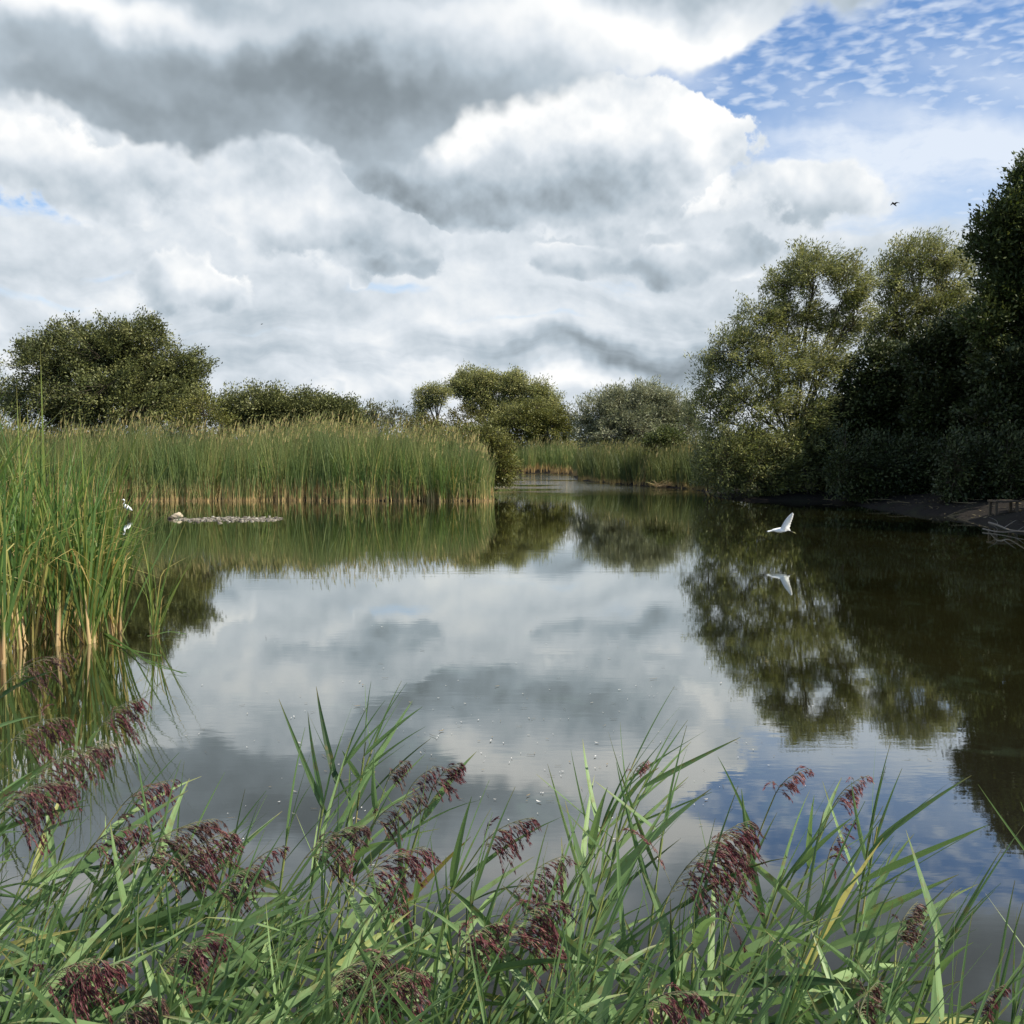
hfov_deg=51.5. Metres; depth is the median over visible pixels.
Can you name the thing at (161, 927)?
common reed
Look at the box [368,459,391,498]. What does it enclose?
cattail
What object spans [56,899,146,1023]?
common reed
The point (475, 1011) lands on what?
common reed
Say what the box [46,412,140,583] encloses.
cattail
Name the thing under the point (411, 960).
common reed
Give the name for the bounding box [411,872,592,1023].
common reed
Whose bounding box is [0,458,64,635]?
cattail
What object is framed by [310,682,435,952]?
common reed
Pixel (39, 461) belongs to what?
cattail
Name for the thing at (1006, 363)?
alder
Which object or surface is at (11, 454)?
cattail
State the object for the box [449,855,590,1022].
common reed
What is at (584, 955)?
common reed
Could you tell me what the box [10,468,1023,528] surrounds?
ground
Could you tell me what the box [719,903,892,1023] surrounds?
common reed
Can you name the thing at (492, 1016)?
common reed
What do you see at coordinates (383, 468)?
cattail
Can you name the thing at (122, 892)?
common reed
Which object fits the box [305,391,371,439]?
bushy tree
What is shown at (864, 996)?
common reed
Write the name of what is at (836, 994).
common reed
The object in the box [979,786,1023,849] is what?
common reed
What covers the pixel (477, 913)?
common reed
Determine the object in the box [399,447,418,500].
cattail
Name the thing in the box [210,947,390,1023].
common reed
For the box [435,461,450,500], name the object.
cattail
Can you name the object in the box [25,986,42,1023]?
common reed
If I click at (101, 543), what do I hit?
cattail
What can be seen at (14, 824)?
common reed
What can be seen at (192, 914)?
common reed
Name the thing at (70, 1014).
common reed
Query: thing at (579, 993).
common reed
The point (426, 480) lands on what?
cattail
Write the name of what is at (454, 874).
common reed
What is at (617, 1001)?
common reed
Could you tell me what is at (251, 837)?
common reed
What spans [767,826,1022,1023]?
common reed
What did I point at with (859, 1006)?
common reed
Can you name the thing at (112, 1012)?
common reed
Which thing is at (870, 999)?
common reed
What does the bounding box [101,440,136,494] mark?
cattail
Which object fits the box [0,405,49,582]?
cattail
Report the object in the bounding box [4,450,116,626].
cattail
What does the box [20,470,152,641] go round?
cattail
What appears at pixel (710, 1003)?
common reed
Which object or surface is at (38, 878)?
common reed
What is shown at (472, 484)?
cattail
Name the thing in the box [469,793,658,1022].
common reed
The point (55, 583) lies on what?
cattail
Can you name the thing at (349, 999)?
common reed
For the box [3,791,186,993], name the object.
common reed
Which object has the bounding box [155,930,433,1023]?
common reed
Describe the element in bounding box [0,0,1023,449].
sky
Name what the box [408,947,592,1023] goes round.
common reed
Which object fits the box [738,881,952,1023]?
common reed
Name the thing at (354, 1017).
common reed
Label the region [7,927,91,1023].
common reed
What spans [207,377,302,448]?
bushy tree
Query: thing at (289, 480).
cattail
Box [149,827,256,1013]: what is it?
common reed
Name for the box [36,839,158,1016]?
common reed
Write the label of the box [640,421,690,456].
shrub
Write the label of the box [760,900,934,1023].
common reed
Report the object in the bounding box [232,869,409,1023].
common reed
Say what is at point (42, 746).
common reed
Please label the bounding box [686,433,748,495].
sallow shrub
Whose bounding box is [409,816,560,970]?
common reed
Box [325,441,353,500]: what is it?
cattail
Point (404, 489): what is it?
cattail
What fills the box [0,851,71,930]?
common reed
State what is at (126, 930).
common reed
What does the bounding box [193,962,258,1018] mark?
common reed
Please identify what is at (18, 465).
cattail
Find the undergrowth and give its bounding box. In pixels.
[0,416,835,455]
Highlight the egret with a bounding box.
[766,513,795,533]
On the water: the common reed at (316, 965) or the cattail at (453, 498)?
the common reed at (316, 965)
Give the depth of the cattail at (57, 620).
9.82 m
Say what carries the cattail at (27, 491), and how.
in the water
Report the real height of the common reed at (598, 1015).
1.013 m
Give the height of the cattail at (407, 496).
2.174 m
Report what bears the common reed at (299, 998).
on the water
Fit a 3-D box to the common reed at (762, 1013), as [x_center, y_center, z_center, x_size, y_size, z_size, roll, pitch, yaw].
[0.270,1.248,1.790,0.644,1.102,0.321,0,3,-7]
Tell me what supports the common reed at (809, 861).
on the water
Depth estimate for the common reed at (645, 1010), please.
1.80 m
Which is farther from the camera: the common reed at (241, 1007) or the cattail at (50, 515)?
the cattail at (50, 515)
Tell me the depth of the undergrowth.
57.01 m
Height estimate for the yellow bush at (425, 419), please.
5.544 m
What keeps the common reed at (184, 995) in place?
on the water
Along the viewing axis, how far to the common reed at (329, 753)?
3.58 m
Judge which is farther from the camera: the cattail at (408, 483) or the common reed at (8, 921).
the cattail at (408, 483)
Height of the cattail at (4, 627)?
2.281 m
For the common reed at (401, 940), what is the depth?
2.53 m
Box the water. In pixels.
[0,473,1023,1023]
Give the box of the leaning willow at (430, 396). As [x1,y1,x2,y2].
[405,380,455,424]
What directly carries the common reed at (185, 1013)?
in the water
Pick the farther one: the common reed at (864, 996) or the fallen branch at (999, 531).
the fallen branch at (999, 531)
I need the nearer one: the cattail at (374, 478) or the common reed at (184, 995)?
the common reed at (184, 995)
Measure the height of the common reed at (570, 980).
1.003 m
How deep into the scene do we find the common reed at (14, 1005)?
2.44 m
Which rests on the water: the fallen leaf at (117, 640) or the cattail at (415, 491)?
the fallen leaf at (117, 640)
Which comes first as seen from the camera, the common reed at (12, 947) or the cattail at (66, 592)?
the common reed at (12, 947)
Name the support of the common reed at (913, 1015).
on the water
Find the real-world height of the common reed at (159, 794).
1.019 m
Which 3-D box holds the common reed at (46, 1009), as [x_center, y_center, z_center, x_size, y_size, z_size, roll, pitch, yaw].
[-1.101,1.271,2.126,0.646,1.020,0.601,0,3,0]
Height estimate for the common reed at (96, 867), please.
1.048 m
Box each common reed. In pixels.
[0,653,76,726]
[0,704,74,778]
[0,729,51,940]
[0,739,123,871]
[0,745,121,862]
[0,759,51,972]
[0,762,58,846]
[0,762,84,883]
[0,767,148,1015]
[0,768,63,899]
[0,776,201,1021]
[0,781,80,855]
[0,800,131,979]
[0,802,63,923]
[0,803,228,1022]
[0,836,77,1023]
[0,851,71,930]
[0,853,160,969]
[0,860,111,1020]
[0,866,107,965]
[0,869,78,954]
[0,870,164,1023]
[0,871,16,935]
[0,879,90,1022]
[0,889,63,1023]
[0,898,56,1022]
[1,749,137,976]
[1,778,210,980]
[1,820,224,1001]
[1,837,247,1023]
[1,949,171,1023]
[3,752,197,983]
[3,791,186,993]
[5,759,187,998]
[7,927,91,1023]
[8,907,190,1023]
[10,742,264,1016]
[11,963,64,1023]
[12,816,180,1011]
[14,698,151,939]
[17,905,126,1023]
[18,889,64,1023]
[24,952,73,1023]
[25,922,188,1023]
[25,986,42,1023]
[28,837,204,1016]
[29,833,102,1023]
[32,813,184,1017]
[33,952,88,1023]
[34,859,233,1011]
[34,966,84,1023]
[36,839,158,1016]
[44,933,243,1023]
[51,918,204,1023]
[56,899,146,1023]
[61,830,353,1023]
[64,872,185,1020]
[68,847,195,1015]
[85,818,259,989]
[92,895,197,1023]
[95,827,213,1012]
[98,929,166,1023]
[99,956,191,1023]
[102,877,163,1023]
[111,862,221,966]
[125,815,301,1014]
[128,850,253,1016]
[132,765,279,984]
[140,864,302,1023]
[141,947,391,1023]
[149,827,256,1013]
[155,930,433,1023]
[156,905,263,1023]
[156,915,328,1023]
[157,791,305,988]
[158,795,334,996]
[158,941,245,1022]
[159,932,428,1023]
[161,873,310,1009]
[162,940,202,1012]
[163,889,433,1023]
[165,851,321,1023]
[166,791,311,1021]
[170,890,345,1016]
[172,902,340,1014]
[175,878,408,1010]
[179,871,295,1023]
[179,915,197,1023]
[180,729,336,996]
[180,849,419,1019]
[185,845,300,992]
[186,825,373,1019]
[191,936,260,1023]
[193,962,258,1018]
[196,878,418,1016]
[198,911,296,1023]
[198,940,389,1023]
[204,887,331,1021]
[204,948,278,1023]
[205,846,441,1009]
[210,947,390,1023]
[211,810,351,1015]
[214,906,307,1017]
[222,830,464,1023]
[222,841,361,1008]
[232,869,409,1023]
[233,963,309,1023]
[233,987,284,1023]
[236,899,310,1023]
[237,948,399,1023]
[238,923,368,1023]
[244,795,428,980]
[249,1013,273,1023]
[262,837,353,1005]
[265,900,374,1023]
[272,764,452,1023]
[273,868,423,1023]
[279,687,419,974]
[279,972,326,1023]
[280,852,417,1023]
[283,992,319,1023]
[289,702,376,1013]
[293,896,385,1023]
[296,749,411,958]
[296,849,511,1009]
[307,969,394,1023]
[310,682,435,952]
[311,760,478,948]
[311,817,492,1011]
[315,903,410,1023]
[324,784,464,1014]
[331,752,475,1006]
[332,940,415,1023]
[336,837,560,1022]
[336,903,470,1023]
[337,850,469,1019]
[343,683,430,954]
[347,802,470,1022]
[347,874,484,1010]
[349,934,376,1023]
[352,825,588,1023]
[352,924,401,988]
[354,916,511,1023]
[356,915,382,1023]
[364,897,578,1023]
[368,965,474,1023]
[370,926,422,1023]
[372,788,563,1023]
[372,963,580,1023]
[373,931,569,1023]
[380,938,454,1023]
[387,909,468,1023]
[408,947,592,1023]
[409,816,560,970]
[410,766,500,1009]
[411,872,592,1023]
[426,782,537,1023]
[426,833,531,1022]
[431,924,462,1023]
[437,840,609,1022]
[443,961,499,1023]
[446,899,579,1023]
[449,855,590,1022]
[452,918,623,1023]
[461,863,653,1023]
[461,875,650,1023]
[461,937,532,1023]
[467,900,625,1023]
[468,895,605,1023]
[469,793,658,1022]
[492,971,541,1023]
[502,850,746,1023]
[523,843,599,1023]
[526,742,661,1001]
[526,846,649,1023]
[528,965,597,1023]
[529,725,687,988]
[548,720,739,941]
[550,973,812,1023]
[552,747,710,1023]
[554,686,702,995]
[555,886,619,1023]
[556,882,716,1022]
[558,800,679,1017]
[558,932,622,1021]
[563,928,596,1022]
[564,947,592,1023]
[571,813,767,1023]
[571,840,661,1023]
[571,948,631,1023]
[578,978,642,1023]
[585,787,737,1023]
[592,922,677,1023]
[595,726,744,1019]
[607,979,649,1023]
[608,1004,644,1023]
[613,857,818,1022]
[614,863,751,1005]
[614,901,708,1023]
[616,957,658,1023]
[622,885,829,1023]
[624,847,826,1023]
[624,941,709,1023]
[637,821,784,1022]
[638,942,777,1023]
[641,937,697,1023]
[641,970,907,1023]
[653,863,775,1023]
[670,898,796,1023]
[672,836,953,1023]
[677,878,799,1023]
[680,886,735,1023]
[689,783,861,1021]
[690,802,959,1023]
[690,968,823,1023]
[697,872,881,1023]
[713,757,813,997]
[714,796,874,1022]
[714,898,841,1023]
[716,895,964,1023]
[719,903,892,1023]
[720,853,981,1022]
[721,819,857,1012]
[722,925,775,1023]
[723,806,902,1012]
[731,926,835,1023]
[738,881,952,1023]
[753,954,805,1023]
[754,937,989,1023]
[760,775,899,1023]
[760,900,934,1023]
[761,936,819,1023]
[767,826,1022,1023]
[772,743,986,1015]
[775,912,875,1023]
[785,890,959,1010]
[801,949,937,1023]
[807,961,1023,1023]
[809,958,1023,1023]
[811,888,960,1023]
[822,749,971,1012]
[834,948,1006,1023]
[836,960,921,1023]
[844,920,949,1023]
[851,945,889,1023]
[852,985,898,1023]
[856,946,880,1022]
[866,945,902,1023]
[874,883,1010,1023]
[878,991,913,1023]
[881,915,1023,1023]
[881,973,920,1023]
[885,950,1023,1023]
[917,869,982,1012]
[923,943,991,1023]
[935,923,1023,1023]
[951,909,972,1023]
[970,984,1014,1023]
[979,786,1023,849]
[987,896,1023,1010]
[991,881,1022,1023]
[1020,1008,1023,1023]
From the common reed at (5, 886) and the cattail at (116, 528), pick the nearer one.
the common reed at (5, 886)
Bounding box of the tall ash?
[943,148,1023,384]
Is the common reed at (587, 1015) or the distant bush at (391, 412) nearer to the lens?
the common reed at (587, 1015)
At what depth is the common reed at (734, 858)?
2.35 m
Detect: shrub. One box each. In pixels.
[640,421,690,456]
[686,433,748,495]
[699,425,855,498]
[817,420,964,502]
[924,420,1023,504]
[982,417,1023,499]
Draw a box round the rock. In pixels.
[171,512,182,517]
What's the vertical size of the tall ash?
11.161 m
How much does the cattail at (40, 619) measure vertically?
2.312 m
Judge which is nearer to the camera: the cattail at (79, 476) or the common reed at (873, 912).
the common reed at (873, 912)
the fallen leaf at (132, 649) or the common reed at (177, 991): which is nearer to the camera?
the common reed at (177, 991)
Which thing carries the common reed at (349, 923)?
on the water
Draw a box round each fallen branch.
[983,525,1023,532]
[988,517,1023,531]
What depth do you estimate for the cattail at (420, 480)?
38.14 m
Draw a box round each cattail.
[0,349,113,577]
[0,384,41,496]
[0,384,66,527]
[0,385,105,641]
[0,392,35,460]
[0,392,48,488]
[0,396,69,538]
[0,402,61,539]
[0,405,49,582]
[0,408,99,627]
[0,412,56,621]
[0,413,58,614]
[0,413,97,617]
[0,415,73,562]
[0,416,32,468]
[0,419,142,637]
[0,430,22,478]
[0,431,36,549]
[0,433,73,663]
[0,435,93,528]
[0,436,140,649]
[0,447,48,547]
[0,450,53,581]
[0,454,15,551]
[0,454,114,592]
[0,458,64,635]
[0,463,67,595]
[0,465,52,567]
[0,468,91,652]
[1,403,82,597]
[1,411,146,638]
[1,418,138,541]
[1,455,27,591]
[2,439,52,498]
[2,458,114,645]
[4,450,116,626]
[6,409,78,589]
[6,416,104,644]
[6,436,91,627]
[6,445,75,591]
[6,447,136,630]
[9,377,117,549]
[9,450,142,613]
[10,431,165,625]
[10,457,97,606]
[18,447,99,555]
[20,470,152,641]
[26,471,125,634]
[27,405,165,643]
[28,484,179,626]
[32,463,132,636]
[32,464,171,633]
[37,460,90,540]
[37,463,123,596]
[41,446,66,498]
[44,476,150,607]
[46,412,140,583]
[49,402,165,554]
[49,416,160,548]
[49,463,176,632]
[57,458,143,614]
[61,466,167,632]
[65,447,156,642]
[72,461,188,634]
[72,467,158,640]
[76,430,127,579]
[76,452,189,630]
[95,452,170,626]
[96,457,138,602]
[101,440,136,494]
[129,555,188,634]
[133,552,184,627]
[140,518,195,635]
[148,445,168,499]
[164,438,191,499]
[207,443,229,500]
[244,444,279,497]
[258,455,282,500]
[260,448,278,499]
[285,451,296,500]
[295,454,310,498]
[314,452,340,500]
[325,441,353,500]
[328,447,349,492]
[340,447,357,500]
[341,450,358,500]
[351,444,371,500]
[365,442,382,500]
[366,448,394,496]
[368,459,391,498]
[369,453,393,500]
[373,452,388,497]
[379,444,388,498]
[398,441,422,500]
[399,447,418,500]
[399,461,417,499]
[400,452,434,500]
[407,446,430,498]
[408,453,421,500]
[415,445,439,500]
[419,458,440,500]
[420,457,438,500]
[427,456,442,499]
[427,458,438,500]
[433,467,451,501]
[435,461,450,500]
[438,459,456,500]
[439,454,452,497]
[440,455,472,499]
[441,457,459,500]
[449,457,462,500]
[457,454,471,490]
[457,457,467,498]
[462,470,481,497]
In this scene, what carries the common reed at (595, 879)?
on the water
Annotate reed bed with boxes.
[0,405,498,501]
[493,436,609,476]
[574,428,727,490]
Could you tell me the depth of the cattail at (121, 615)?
10.52 m
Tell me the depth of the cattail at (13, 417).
12.48 m
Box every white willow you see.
[674,235,888,496]
[847,225,980,391]
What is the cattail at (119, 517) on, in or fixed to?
in the water
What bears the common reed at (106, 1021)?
on the water
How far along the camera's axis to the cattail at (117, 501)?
11.34 m
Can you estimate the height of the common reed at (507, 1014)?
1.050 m
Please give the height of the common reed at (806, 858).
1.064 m
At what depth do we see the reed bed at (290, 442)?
38.70 m
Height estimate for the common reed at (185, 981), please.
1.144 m
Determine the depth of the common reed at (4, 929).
2.67 m
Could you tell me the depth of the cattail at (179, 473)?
38.64 m
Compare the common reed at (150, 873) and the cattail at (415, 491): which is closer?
the common reed at (150, 873)
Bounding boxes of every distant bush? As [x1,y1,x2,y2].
[358,397,396,432]
[377,399,420,438]
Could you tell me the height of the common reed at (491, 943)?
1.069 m
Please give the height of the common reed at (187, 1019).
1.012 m
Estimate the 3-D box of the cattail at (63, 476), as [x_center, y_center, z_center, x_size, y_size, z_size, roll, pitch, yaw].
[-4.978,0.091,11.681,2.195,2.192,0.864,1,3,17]
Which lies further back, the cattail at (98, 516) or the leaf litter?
the leaf litter
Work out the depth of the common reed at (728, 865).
2.50 m
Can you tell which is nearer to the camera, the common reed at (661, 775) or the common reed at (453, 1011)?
the common reed at (453, 1011)
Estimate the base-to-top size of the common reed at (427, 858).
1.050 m
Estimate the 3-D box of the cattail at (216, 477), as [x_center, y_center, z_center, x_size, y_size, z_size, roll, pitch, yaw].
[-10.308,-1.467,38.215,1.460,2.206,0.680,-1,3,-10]
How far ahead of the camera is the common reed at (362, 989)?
1.78 m
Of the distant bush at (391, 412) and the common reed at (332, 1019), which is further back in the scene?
the distant bush at (391, 412)
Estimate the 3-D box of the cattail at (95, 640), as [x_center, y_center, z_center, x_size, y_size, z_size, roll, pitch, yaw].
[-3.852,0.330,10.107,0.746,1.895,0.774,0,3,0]
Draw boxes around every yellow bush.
[391,411,442,433]
[435,403,488,432]
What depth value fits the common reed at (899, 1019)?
2.03 m
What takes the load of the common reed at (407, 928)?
on the water
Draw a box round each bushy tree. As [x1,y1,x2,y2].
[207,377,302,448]
[261,379,348,439]
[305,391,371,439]
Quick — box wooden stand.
[987,500,1019,515]
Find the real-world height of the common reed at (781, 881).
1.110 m
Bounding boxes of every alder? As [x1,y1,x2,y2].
[793,390,898,432]
[811,326,918,490]
[883,304,997,491]
[943,333,1023,494]
[1000,340,1023,426]
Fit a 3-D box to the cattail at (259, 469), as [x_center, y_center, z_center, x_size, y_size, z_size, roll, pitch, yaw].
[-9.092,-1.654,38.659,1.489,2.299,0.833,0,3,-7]
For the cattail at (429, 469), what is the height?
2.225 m
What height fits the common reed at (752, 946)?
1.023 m
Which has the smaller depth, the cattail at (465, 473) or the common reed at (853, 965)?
the common reed at (853, 965)
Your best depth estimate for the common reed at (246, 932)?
2.82 m
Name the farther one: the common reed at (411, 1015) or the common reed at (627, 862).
the common reed at (627, 862)
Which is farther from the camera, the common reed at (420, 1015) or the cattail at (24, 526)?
the cattail at (24, 526)
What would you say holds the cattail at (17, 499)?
in the water
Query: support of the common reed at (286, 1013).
on the ground
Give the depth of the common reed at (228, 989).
2.32 m
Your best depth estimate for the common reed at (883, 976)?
2.34 m
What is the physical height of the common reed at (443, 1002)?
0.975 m
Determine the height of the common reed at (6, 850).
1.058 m
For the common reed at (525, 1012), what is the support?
on the water
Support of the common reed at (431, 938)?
on the water
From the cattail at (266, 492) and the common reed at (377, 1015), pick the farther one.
the cattail at (266, 492)
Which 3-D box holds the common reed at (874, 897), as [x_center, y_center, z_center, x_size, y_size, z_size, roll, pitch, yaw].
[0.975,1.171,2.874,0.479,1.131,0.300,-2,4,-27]
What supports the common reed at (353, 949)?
on the water
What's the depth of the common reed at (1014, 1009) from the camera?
2.19 m
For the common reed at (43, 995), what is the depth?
1.85 m
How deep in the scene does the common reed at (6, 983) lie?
2.43 m
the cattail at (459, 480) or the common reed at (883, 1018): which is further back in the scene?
the cattail at (459, 480)
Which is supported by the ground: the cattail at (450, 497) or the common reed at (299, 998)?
the cattail at (450, 497)
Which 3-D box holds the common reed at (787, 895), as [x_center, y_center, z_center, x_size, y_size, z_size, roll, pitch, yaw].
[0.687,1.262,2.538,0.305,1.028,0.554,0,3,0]
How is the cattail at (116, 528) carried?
in the water
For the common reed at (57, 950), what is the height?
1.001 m
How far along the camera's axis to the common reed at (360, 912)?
2.27 m
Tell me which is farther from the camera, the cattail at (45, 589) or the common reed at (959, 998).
the cattail at (45, 589)
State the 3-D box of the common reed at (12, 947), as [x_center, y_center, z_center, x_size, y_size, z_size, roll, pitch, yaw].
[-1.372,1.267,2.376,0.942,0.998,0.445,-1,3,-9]
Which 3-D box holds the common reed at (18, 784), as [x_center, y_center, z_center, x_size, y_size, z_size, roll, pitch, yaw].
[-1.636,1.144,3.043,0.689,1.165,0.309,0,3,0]
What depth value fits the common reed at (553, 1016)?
1.94 m
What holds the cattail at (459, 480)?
on the ground
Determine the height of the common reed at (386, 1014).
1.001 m
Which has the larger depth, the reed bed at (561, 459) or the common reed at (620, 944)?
the reed bed at (561, 459)
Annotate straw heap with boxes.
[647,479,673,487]
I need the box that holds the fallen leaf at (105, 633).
[104,632,185,672]
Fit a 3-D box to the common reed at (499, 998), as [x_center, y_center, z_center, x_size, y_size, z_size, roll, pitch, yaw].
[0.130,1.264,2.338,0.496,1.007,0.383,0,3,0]
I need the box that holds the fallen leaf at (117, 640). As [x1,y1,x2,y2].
[101,629,182,673]
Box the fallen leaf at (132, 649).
[109,642,161,655]
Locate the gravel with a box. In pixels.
[175,516,282,522]
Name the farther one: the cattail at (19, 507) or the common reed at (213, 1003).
the cattail at (19, 507)
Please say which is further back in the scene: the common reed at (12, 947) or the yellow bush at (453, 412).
the yellow bush at (453, 412)
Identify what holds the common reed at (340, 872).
on the water
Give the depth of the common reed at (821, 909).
2.39 m
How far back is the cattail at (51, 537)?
10.40 m
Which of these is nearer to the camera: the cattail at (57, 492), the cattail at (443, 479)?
the cattail at (57, 492)
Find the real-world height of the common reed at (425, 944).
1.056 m
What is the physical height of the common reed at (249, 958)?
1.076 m
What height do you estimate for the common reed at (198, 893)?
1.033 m
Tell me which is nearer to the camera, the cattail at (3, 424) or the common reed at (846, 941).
the common reed at (846, 941)
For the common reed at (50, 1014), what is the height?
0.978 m
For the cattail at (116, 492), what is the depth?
12.02 m
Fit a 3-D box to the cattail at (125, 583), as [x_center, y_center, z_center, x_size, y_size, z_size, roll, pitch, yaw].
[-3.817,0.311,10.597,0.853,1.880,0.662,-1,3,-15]
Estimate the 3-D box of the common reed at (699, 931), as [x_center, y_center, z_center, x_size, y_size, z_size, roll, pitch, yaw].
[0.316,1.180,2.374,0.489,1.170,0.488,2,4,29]
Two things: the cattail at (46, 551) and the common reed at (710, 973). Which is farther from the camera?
the cattail at (46, 551)
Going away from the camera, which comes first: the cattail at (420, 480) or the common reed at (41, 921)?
the common reed at (41, 921)
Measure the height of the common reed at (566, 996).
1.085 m
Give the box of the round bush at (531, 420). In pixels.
[472,394,580,459]
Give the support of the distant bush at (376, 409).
on the ground
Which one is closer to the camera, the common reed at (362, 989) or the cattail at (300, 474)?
the common reed at (362, 989)
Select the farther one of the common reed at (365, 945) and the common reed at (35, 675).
the common reed at (35, 675)
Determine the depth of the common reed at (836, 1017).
1.80 m
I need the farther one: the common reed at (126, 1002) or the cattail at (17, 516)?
the cattail at (17, 516)
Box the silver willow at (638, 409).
[561,374,707,449]
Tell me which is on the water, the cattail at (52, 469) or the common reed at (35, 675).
the common reed at (35, 675)
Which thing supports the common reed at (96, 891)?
on the water
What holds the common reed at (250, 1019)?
on the water
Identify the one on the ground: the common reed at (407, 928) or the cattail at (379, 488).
the cattail at (379, 488)
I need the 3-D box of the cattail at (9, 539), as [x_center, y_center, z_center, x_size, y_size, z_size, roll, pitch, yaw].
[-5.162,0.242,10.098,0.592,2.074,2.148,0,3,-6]
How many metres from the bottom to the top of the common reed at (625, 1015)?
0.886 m
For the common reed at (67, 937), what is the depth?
2.43 m
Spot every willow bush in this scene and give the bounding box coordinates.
[0,305,222,447]
[0,354,33,425]
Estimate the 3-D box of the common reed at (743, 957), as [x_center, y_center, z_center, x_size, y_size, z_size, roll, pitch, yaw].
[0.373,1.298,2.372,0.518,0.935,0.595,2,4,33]
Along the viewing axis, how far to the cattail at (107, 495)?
12.21 m
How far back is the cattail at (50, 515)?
11.37 m
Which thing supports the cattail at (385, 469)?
on the ground
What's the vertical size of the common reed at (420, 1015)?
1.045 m
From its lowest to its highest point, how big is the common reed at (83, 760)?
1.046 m
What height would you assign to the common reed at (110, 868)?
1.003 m
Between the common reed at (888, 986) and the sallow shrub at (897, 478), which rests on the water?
the common reed at (888, 986)
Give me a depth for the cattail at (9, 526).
9.62 m
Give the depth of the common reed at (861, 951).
2.31 m
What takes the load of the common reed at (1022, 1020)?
in the water
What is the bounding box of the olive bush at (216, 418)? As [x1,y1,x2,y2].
[148,381,247,450]
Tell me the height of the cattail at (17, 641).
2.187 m
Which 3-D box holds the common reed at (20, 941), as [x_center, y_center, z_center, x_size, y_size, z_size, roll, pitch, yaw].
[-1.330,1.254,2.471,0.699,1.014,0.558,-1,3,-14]
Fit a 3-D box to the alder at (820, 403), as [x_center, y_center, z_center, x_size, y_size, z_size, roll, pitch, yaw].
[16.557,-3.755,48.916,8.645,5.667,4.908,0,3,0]
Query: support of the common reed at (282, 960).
on the water
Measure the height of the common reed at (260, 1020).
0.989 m
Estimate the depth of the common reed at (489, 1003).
2.16 m
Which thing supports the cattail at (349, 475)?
in the water
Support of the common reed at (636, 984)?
in the water
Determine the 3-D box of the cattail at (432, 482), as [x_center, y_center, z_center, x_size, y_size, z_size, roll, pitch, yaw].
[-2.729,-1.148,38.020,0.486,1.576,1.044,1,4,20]
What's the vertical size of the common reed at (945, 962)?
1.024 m
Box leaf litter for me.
[742,491,1023,523]
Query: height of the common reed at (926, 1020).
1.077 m
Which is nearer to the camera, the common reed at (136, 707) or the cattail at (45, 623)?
the common reed at (136, 707)
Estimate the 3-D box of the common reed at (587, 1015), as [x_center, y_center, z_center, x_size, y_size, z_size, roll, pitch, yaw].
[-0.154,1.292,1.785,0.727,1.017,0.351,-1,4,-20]
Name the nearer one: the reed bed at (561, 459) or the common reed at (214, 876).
the common reed at (214, 876)
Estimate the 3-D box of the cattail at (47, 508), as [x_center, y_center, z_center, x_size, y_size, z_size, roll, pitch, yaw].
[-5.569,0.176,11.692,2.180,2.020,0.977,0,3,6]
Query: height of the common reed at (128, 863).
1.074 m
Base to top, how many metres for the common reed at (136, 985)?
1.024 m
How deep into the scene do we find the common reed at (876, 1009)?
1.91 m
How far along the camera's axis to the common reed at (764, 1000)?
2.01 m
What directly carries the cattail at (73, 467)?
in the water
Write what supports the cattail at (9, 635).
in the water
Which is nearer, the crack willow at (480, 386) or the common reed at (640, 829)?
the common reed at (640, 829)
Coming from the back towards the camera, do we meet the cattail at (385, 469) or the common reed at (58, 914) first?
the cattail at (385, 469)
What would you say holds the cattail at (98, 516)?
in the water
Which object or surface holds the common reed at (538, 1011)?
in the water
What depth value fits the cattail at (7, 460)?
8.72 m
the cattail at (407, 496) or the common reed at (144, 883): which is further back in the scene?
the cattail at (407, 496)
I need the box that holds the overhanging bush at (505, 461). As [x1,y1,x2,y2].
[414,414,528,493]
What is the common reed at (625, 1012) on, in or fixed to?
in the water
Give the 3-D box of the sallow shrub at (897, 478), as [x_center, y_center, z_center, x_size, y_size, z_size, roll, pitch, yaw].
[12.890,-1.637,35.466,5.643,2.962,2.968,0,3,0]
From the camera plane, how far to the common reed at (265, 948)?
2.39 m
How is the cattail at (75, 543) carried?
in the water
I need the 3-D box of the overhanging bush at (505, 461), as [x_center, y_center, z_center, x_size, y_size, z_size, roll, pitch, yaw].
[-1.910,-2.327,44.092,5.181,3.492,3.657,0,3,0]
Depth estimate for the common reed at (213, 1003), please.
2.42 m
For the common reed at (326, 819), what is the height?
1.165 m
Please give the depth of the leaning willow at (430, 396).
98.33 m
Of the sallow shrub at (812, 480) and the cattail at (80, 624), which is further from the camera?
the sallow shrub at (812, 480)
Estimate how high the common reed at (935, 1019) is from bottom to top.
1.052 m
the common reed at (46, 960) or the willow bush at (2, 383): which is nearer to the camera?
the common reed at (46, 960)
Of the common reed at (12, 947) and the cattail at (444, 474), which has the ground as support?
the cattail at (444, 474)
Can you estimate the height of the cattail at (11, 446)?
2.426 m
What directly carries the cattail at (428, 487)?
on the water
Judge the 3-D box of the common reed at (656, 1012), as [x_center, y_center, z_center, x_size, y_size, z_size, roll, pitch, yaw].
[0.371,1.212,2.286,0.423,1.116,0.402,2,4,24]
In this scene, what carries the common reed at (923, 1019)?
on the water
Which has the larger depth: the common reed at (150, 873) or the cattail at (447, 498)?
the cattail at (447, 498)
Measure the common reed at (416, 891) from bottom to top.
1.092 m
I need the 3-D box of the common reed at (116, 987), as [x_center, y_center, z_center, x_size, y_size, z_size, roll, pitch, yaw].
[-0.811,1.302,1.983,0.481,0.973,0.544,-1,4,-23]
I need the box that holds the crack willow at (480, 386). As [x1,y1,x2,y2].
[441,361,566,430]
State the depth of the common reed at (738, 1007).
1.83 m
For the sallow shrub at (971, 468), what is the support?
on the ground

